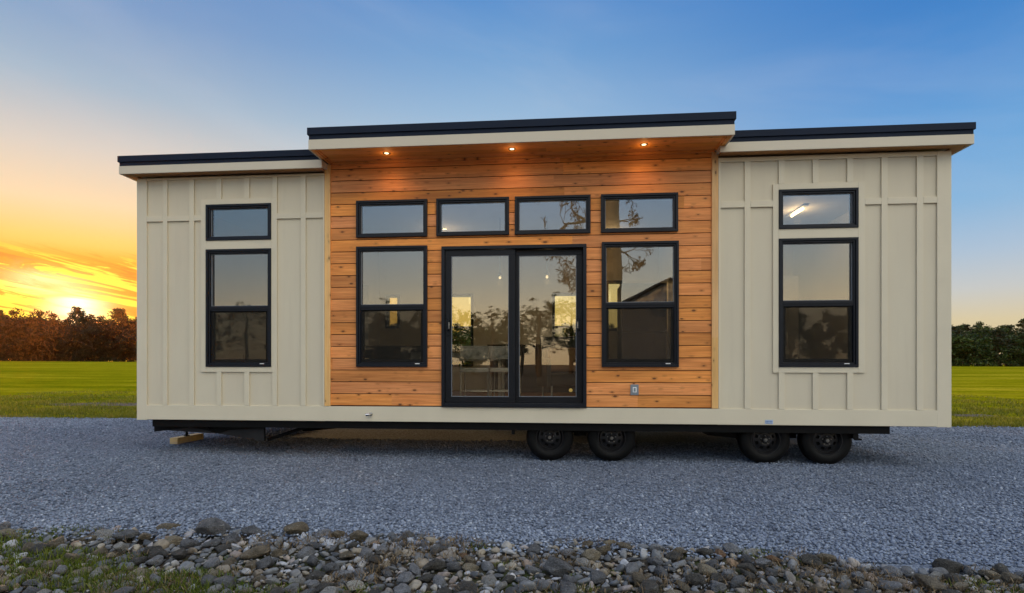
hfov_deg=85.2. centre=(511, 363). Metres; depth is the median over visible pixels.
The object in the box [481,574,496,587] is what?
cobble
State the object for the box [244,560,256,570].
cobble
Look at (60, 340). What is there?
broadleaf tree
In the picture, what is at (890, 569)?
cobble
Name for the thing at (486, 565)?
cobble
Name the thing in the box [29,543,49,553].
cobble
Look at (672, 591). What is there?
cobble
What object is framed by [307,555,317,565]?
cobble
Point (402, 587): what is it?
cobble
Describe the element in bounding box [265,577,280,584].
cobble
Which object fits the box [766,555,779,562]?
cobble
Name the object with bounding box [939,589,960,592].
cobble
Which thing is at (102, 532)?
cobble
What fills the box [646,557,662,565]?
cobble
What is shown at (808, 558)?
cobble
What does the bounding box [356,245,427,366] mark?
window
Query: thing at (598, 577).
cobble
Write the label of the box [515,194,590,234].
window
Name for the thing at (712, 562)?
cobble
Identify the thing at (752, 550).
cobble
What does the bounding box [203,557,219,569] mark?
cobble
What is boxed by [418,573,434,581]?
cobble
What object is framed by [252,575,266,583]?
cobble
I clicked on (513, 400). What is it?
sliding door
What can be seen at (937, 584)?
cobble
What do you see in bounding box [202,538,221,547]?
cobble
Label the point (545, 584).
cobble
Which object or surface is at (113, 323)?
broadleaf tree
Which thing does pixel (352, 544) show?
cobble
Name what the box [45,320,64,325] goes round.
broadleaf tree
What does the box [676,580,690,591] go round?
cobble
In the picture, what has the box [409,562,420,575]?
cobble
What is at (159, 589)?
cobble
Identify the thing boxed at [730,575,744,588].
cobble
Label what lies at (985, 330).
broadleaf tree
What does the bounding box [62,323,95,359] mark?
broadleaf tree
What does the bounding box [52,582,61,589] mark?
cobble
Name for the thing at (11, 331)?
broadleaf tree
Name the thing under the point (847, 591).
cobble
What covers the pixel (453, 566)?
cobble
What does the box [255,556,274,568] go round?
cobble
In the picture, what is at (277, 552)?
cobble
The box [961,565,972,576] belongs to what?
cobble
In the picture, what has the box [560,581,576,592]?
cobble
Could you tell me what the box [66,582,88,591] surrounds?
cobble
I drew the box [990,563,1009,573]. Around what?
cobble
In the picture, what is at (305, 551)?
cobble
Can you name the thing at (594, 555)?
cobble
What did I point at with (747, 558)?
cobble
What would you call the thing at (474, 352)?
bar stool
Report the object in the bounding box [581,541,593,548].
cobble
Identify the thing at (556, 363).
armchair
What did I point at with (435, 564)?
cobble
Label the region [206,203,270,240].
window
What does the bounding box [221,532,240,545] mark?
cobble
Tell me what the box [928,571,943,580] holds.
cobble
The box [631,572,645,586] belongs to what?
cobble
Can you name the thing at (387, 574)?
cobble
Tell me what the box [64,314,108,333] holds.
broadleaf tree
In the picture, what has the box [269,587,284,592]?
cobble
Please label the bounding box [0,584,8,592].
cobble
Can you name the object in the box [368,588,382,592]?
cobble
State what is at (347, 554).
cobble
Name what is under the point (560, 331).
broadleaf tree
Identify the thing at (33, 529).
cobble
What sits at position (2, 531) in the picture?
cobble
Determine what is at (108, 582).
cobble
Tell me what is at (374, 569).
cobble
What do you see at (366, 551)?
cobble
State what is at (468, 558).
cobble
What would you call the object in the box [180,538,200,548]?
cobble
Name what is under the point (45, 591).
cobble
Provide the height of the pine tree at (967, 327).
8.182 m
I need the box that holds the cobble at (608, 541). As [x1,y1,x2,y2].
[603,540,615,544]
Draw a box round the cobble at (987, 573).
[978,569,1002,580]
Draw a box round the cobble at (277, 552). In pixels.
[271,549,287,556]
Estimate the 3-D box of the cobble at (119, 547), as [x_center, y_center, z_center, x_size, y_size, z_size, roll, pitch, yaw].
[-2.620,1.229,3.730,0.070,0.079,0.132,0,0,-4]
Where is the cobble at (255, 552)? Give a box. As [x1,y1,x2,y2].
[239,545,269,559]
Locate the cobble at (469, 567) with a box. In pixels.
[462,563,478,571]
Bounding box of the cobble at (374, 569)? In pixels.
[366,564,382,574]
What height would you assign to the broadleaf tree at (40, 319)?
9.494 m
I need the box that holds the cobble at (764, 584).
[754,582,774,591]
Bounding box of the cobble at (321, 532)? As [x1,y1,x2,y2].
[314,529,330,538]
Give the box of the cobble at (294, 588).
[283,583,298,592]
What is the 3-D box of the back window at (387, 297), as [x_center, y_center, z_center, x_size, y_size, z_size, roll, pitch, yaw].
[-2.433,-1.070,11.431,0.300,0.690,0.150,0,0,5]
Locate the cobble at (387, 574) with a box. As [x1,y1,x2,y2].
[381,568,392,577]
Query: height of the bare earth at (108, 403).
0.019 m
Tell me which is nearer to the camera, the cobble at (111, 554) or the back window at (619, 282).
the cobble at (111, 554)
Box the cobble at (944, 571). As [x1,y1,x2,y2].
[929,567,948,574]
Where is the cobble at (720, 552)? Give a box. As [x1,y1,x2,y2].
[715,549,725,556]
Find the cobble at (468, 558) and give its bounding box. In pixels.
[463,555,475,563]
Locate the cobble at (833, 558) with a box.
[816,553,836,564]
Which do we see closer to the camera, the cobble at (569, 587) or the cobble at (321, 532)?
the cobble at (569, 587)
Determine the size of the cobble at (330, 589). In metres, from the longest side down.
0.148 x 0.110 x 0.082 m
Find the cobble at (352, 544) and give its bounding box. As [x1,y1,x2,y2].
[347,541,360,548]
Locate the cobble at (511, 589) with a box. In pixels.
[505,587,520,592]
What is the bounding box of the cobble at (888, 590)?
[884,589,894,592]
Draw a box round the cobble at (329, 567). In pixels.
[322,562,339,572]
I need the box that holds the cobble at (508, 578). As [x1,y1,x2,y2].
[501,575,514,582]
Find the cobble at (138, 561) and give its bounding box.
[130,556,147,565]
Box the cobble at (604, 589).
[596,586,610,592]
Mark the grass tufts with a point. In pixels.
(65, 583)
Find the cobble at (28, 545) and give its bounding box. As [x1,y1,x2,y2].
[20,542,34,552]
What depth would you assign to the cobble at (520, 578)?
3.18 m
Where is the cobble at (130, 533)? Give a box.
[111,529,139,538]
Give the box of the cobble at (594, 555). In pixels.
[581,549,600,561]
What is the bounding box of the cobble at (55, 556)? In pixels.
[39,552,62,559]
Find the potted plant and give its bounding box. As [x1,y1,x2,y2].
[562,323,575,336]
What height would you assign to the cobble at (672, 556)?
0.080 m
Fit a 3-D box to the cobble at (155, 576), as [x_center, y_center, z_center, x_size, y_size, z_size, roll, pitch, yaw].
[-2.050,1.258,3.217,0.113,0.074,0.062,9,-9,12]
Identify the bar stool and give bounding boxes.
[460,346,491,395]
[489,346,520,395]
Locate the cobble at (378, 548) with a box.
[375,544,388,554]
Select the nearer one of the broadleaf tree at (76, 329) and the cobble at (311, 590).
the cobble at (311, 590)
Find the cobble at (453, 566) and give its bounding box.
[446,561,461,571]
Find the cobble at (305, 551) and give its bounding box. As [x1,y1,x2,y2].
[297,546,315,558]
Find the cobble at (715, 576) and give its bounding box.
[710,572,722,582]
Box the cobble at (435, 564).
[422,558,445,570]
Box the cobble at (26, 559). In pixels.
[19,557,35,565]
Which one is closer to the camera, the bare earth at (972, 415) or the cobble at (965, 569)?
the cobble at (965, 569)
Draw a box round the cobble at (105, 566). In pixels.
[95,564,110,572]
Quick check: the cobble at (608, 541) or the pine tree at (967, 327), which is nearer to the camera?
the cobble at (608, 541)
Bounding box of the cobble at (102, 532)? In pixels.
[93,529,113,541]
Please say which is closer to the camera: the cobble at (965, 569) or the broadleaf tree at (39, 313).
the cobble at (965, 569)
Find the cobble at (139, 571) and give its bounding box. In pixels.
[126,567,149,580]
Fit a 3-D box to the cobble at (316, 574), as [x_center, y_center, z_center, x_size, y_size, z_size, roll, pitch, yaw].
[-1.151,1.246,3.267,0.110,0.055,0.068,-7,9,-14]
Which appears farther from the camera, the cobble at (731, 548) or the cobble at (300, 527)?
the cobble at (300, 527)
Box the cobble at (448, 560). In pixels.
[445,557,456,562]
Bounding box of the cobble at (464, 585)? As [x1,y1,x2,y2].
[453,581,477,592]
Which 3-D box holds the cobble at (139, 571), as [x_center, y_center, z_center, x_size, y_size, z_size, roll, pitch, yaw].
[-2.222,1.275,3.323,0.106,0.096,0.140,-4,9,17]
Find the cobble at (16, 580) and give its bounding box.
[10,574,25,586]
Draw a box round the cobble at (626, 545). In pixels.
[616,542,631,551]
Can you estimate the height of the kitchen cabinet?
0.900 m
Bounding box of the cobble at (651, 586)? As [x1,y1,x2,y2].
[638,579,658,592]
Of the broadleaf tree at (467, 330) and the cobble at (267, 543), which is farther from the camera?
the broadleaf tree at (467, 330)
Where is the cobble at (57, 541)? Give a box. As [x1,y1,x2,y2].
[46,536,64,547]
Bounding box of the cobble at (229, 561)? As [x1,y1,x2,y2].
[221,557,236,565]
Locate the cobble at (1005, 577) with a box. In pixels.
[1000,572,1022,583]
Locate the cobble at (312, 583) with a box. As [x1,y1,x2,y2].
[307,579,319,587]
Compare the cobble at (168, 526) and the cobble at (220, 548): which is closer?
the cobble at (220, 548)
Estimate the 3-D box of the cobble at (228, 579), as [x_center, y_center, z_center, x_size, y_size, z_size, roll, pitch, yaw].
[-1.632,1.243,3.154,0.113,0.075,0.099,0,0,0]
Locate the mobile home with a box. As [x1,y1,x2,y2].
[117,111,975,463]
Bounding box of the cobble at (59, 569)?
[54,565,67,575]
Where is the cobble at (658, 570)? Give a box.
[654,565,667,578]
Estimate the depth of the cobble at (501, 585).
3.10 m
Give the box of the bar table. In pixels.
[407,349,504,395]
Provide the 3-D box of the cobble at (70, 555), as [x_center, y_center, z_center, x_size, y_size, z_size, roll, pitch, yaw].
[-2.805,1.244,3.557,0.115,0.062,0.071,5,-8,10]
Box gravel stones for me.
[0,417,1023,567]
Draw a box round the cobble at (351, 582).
[346,580,365,591]
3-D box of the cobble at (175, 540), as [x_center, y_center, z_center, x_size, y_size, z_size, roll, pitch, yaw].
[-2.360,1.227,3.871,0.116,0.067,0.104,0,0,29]
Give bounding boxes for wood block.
[170,433,203,443]
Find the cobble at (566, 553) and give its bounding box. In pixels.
[560,548,573,556]
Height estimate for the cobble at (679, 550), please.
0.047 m
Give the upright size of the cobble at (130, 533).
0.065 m
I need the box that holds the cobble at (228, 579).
[213,575,235,590]
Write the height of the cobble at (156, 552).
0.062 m
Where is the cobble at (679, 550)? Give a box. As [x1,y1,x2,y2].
[673,547,687,553]
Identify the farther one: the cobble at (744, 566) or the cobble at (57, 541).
the cobble at (57, 541)
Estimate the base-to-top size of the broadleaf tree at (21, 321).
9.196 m
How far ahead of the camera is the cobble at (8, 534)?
3.96 m
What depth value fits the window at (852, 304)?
6.66 m
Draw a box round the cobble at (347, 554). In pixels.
[339,551,352,557]
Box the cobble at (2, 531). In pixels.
[0,528,14,539]
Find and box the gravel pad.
[0,418,1023,580]
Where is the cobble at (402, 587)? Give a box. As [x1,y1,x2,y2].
[393,583,410,592]
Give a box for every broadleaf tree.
[0,308,24,324]
[0,320,23,359]
[0,320,24,360]
[2,317,29,340]
[15,317,50,358]
[16,326,61,356]
[17,309,44,324]
[24,316,56,339]
[37,329,66,358]
[40,310,59,324]
[44,320,63,331]
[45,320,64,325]
[54,330,83,359]
[61,318,76,335]
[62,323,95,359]
[63,324,85,358]
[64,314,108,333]
[77,321,112,358]
[81,316,105,329]
[91,325,129,356]
[96,315,113,325]
[106,319,128,340]
[111,318,136,360]
[111,329,135,356]
[117,317,136,326]
[119,326,136,356]
[119,328,136,352]
[452,332,460,361]
[452,333,470,363]
[453,323,468,362]
[458,328,470,341]
[555,328,565,336]
[951,331,972,363]
[951,336,963,357]
[951,337,989,364]
[952,325,983,365]
[964,333,1003,361]
[969,326,996,361]
[972,321,1001,341]
[983,328,1014,365]
[992,325,1017,365]
[1001,332,1023,366]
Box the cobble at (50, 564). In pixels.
[41,559,63,569]
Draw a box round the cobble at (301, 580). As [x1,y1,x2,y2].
[288,577,305,583]
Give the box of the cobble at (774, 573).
[765,567,777,576]
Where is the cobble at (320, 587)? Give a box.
[315,582,336,592]
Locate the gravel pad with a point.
(493, 435)
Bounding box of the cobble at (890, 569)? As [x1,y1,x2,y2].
[882,565,902,577]
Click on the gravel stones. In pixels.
(35, 521)
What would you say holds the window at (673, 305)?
in the mobile home
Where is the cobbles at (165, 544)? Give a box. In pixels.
[0,526,1023,592]
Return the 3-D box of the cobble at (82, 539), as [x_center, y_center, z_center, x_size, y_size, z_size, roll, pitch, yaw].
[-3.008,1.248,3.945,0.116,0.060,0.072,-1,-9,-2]
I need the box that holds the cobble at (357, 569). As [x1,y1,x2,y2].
[354,568,366,576]
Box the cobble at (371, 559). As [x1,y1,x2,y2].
[368,555,380,563]
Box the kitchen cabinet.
[487,344,575,392]
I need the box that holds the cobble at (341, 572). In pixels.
[332,570,351,579]
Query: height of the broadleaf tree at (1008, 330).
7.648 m
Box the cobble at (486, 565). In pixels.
[481,561,493,570]
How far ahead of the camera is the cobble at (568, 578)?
3.14 m
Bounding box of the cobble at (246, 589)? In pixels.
[238,587,251,592]
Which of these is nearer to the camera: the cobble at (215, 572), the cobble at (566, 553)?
the cobble at (215, 572)
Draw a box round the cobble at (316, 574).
[306,570,325,579]
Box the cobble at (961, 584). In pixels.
[951,582,968,590]
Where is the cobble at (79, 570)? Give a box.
[72,567,91,576]
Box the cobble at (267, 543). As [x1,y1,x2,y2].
[257,542,271,547]
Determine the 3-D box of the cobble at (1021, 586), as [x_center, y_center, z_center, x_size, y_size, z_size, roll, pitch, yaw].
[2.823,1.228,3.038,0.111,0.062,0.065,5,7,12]
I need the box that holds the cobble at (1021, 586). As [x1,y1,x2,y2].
[1018,584,1023,592]
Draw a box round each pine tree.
[0,309,5,321]
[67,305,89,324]
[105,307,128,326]
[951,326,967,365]
[963,323,975,334]
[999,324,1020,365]
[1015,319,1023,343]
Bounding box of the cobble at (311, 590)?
[301,588,316,592]
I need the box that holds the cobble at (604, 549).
[596,544,610,555]
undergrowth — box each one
[0,340,136,361]
[452,342,1023,366]
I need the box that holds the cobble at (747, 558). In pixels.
[740,554,753,562]
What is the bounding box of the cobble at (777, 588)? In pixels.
[771,583,787,590]
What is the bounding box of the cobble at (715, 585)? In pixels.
[710,580,726,592]
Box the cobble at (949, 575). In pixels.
[944,573,961,582]
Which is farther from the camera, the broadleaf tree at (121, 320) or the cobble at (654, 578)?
the broadleaf tree at (121, 320)
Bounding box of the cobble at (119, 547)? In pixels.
[113,542,128,553]
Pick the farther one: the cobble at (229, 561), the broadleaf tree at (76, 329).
the broadleaf tree at (76, 329)
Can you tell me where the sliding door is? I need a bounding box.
[441,244,586,407]
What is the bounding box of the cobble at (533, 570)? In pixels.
[525,565,541,574]
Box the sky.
[0,0,1023,360]
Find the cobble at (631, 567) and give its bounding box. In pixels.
[625,562,638,575]
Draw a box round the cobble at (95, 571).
[88,567,104,580]
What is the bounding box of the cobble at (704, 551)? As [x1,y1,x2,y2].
[696,548,713,555]
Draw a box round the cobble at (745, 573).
[739,568,755,578]
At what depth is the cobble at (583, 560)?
3.40 m
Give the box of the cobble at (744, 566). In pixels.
[737,563,756,572]
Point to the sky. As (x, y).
(85, 84)
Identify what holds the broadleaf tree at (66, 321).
on the ground at (35, 377)
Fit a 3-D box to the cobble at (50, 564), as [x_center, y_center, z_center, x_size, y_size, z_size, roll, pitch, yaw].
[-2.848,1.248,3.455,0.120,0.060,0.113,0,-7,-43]
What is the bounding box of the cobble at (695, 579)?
[685,573,707,587]
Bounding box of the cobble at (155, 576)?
[150,573,163,587]
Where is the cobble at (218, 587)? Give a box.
[207,584,221,592]
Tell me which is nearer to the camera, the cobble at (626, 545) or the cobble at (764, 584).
the cobble at (764, 584)
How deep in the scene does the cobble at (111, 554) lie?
3.59 m
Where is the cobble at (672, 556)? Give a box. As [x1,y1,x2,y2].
[665,551,682,561]
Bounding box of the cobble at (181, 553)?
[171,548,187,558]
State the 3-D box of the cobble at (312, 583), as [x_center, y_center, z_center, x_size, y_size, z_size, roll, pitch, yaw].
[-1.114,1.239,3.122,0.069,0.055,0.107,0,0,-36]
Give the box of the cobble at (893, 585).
[875,580,902,590]
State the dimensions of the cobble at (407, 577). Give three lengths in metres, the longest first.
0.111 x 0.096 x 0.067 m
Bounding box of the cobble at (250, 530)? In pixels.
[241,525,262,537]
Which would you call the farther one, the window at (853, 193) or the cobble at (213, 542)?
the window at (853, 193)
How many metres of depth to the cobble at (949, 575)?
3.15 m
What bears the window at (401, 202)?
in the mobile home
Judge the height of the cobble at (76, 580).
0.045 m
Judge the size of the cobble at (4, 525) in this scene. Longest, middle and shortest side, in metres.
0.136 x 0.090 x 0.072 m
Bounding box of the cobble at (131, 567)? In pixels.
[125,566,137,573]
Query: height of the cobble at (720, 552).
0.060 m
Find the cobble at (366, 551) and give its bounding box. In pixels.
[359,547,372,559]
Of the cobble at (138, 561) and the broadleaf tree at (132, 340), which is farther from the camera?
the broadleaf tree at (132, 340)
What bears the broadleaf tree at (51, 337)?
on the ground at (35, 377)
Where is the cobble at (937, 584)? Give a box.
[913,573,945,590]
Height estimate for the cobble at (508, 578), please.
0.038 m
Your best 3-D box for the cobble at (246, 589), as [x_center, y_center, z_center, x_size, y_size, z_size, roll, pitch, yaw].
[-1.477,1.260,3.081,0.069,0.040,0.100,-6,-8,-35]
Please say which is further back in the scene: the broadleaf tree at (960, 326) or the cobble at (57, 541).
the broadleaf tree at (960, 326)
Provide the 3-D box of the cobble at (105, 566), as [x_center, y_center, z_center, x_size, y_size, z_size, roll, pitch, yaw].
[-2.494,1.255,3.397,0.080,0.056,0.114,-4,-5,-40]
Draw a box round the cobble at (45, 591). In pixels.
[37,589,51,592]
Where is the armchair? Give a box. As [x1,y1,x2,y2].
[537,337,575,395]
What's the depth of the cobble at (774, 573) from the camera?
3.24 m
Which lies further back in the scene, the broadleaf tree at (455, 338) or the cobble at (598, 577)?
the broadleaf tree at (455, 338)
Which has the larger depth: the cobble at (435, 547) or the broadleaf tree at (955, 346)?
the broadleaf tree at (955, 346)
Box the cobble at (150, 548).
[144,545,162,555]
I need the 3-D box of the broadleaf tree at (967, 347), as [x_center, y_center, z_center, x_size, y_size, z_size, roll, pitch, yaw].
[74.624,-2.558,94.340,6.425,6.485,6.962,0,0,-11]
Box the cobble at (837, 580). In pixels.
[835,575,851,584]
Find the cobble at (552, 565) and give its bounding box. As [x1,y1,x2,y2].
[543,556,573,576]
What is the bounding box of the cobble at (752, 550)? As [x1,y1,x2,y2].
[742,548,756,556]
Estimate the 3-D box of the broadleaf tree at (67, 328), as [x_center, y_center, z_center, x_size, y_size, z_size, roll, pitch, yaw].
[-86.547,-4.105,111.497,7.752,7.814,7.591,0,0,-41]
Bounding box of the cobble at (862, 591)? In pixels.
[855,589,875,592]
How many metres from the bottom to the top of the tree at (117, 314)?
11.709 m
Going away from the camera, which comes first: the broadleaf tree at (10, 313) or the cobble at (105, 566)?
the cobble at (105, 566)
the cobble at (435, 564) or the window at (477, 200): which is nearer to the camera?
the cobble at (435, 564)
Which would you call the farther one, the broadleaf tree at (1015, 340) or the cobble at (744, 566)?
the broadleaf tree at (1015, 340)
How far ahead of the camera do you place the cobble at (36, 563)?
3.46 m
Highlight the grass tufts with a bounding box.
[0,524,1023,592]
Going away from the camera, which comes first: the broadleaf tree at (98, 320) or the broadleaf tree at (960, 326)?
the broadleaf tree at (960, 326)
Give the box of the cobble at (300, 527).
[283,521,308,534]
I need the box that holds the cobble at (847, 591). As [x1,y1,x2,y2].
[833,589,853,592]
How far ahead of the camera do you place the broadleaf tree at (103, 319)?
115.70 m
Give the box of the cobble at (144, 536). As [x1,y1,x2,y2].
[138,533,151,539]
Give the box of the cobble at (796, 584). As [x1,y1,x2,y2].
[794,580,803,588]
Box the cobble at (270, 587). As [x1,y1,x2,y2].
[266,584,277,591]
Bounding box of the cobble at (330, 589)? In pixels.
[319,586,338,592]
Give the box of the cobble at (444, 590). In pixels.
[436,587,452,592]
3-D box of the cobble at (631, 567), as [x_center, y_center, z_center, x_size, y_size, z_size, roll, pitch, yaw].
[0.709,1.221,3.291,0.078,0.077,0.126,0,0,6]
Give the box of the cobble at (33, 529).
[30,527,37,535]
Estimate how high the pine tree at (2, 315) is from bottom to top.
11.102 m
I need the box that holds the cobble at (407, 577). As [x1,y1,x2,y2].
[397,571,413,584]
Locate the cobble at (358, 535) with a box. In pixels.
[349,530,368,541]
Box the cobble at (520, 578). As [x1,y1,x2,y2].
[515,576,528,582]
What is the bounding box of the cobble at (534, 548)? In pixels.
[527,543,540,554]
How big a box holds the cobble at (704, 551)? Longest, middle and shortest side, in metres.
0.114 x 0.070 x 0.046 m
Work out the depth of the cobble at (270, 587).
3.11 m
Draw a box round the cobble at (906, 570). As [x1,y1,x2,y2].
[900,566,914,575]
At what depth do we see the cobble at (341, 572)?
3.26 m
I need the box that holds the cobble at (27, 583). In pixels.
[22,579,40,585]
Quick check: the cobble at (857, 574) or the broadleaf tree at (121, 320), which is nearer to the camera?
the cobble at (857, 574)
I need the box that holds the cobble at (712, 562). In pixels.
[705,559,718,569]
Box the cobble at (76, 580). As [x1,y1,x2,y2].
[72,576,83,584]
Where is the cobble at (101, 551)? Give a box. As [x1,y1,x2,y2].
[91,547,107,555]
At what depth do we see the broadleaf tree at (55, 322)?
112.90 m
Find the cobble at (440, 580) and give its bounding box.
[433,575,445,588]
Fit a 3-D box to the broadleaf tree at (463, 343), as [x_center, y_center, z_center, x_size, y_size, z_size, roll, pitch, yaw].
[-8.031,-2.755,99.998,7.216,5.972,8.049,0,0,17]
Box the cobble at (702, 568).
[697,563,716,577]
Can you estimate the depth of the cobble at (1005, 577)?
3.14 m
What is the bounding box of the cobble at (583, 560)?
[575,557,590,566]
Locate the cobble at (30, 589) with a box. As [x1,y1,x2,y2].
[22,586,41,592]
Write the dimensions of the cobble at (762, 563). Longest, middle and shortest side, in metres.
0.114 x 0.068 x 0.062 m
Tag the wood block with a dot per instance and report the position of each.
(185, 439)
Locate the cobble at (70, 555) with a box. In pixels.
[63,553,82,562]
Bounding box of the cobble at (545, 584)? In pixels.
[536,579,551,590]
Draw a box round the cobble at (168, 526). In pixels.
[155,523,180,531]
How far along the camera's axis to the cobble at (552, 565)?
3.28 m
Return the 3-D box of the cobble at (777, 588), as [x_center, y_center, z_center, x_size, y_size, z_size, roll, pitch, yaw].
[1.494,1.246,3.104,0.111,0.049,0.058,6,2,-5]
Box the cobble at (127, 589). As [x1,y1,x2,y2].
[113,586,135,592]
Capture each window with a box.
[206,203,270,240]
[206,248,270,366]
[356,199,427,237]
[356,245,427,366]
[385,295,399,328]
[436,197,508,235]
[452,294,472,365]
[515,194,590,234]
[552,293,575,336]
[601,192,677,232]
[602,240,678,366]
[606,280,622,330]
[779,187,858,228]
[779,237,858,366]
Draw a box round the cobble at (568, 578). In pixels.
[561,574,578,585]
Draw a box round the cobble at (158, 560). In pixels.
[145,555,163,565]
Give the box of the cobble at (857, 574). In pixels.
[851,571,864,581]
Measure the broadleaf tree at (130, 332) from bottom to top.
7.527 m
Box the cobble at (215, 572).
[205,569,218,576]
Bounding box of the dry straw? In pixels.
[0,526,1023,592]
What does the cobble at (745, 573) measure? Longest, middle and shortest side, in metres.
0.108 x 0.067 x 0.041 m
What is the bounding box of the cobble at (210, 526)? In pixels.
[195,518,230,536]
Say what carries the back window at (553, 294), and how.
in the mobile home
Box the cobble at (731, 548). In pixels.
[722,543,739,553]
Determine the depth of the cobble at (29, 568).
3.34 m
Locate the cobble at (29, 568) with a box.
[12,567,33,577]
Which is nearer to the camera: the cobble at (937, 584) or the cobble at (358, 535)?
the cobble at (937, 584)
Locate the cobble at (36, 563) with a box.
[29,560,45,567]
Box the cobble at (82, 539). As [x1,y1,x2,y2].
[78,535,96,542]
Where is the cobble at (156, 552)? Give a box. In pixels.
[148,548,168,558]
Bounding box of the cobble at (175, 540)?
[166,535,182,545]
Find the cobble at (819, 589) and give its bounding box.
[808,584,824,592]
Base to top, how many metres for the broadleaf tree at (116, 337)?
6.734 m
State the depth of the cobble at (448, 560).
3.47 m
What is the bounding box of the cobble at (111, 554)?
[104,552,115,559]
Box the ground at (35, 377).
[0,361,1023,427]
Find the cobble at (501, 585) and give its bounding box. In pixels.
[496,581,506,589]
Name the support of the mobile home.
on the gravel pad
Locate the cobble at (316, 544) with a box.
[307,541,322,548]
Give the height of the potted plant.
0.425 m
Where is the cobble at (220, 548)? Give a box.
[214,544,231,552]
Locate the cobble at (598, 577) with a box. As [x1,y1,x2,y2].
[590,569,605,583]
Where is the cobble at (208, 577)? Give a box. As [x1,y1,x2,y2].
[200,574,218,587]
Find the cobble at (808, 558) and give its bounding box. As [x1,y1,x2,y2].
[800,554,821,567]
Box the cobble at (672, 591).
[663,589,682,592]
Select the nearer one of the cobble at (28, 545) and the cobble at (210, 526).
the cobble at (28, 545)
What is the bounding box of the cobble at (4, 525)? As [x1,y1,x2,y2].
[0,522,10,529]
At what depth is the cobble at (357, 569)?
3.30 m
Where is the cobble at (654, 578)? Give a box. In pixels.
[647,576,662,586]
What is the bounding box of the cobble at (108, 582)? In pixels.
[87,580,111,592]
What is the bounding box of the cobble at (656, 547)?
[649,543,664,550]
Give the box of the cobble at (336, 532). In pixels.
[330,530,344,538]
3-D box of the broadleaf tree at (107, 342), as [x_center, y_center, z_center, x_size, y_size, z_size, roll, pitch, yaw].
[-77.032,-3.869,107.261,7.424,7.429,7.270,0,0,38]
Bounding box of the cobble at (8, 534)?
[2,533,22,539]
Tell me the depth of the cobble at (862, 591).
3.00 m
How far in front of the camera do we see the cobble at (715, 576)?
3.15 m
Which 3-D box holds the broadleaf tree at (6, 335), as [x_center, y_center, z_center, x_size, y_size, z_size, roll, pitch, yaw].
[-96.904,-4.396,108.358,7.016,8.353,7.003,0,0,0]
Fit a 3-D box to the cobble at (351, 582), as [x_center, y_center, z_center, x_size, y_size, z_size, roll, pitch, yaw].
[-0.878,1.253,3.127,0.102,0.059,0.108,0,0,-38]
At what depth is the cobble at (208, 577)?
3.16 m
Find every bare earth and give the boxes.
[40,402,136,405]
[952,414,1004,416]
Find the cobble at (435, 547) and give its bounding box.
[429,544,446,554]
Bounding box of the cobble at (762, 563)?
[751,558,771,568]
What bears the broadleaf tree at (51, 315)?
on the ground at (35, 377)
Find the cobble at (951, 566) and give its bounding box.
[932,558,962,573]
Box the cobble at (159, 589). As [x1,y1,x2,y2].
[153,588,168,592]
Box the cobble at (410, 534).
[399,530,414,541]
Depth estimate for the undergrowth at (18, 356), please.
105.72 m
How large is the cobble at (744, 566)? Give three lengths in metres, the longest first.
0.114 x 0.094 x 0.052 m
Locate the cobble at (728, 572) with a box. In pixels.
[721,569,735,580]

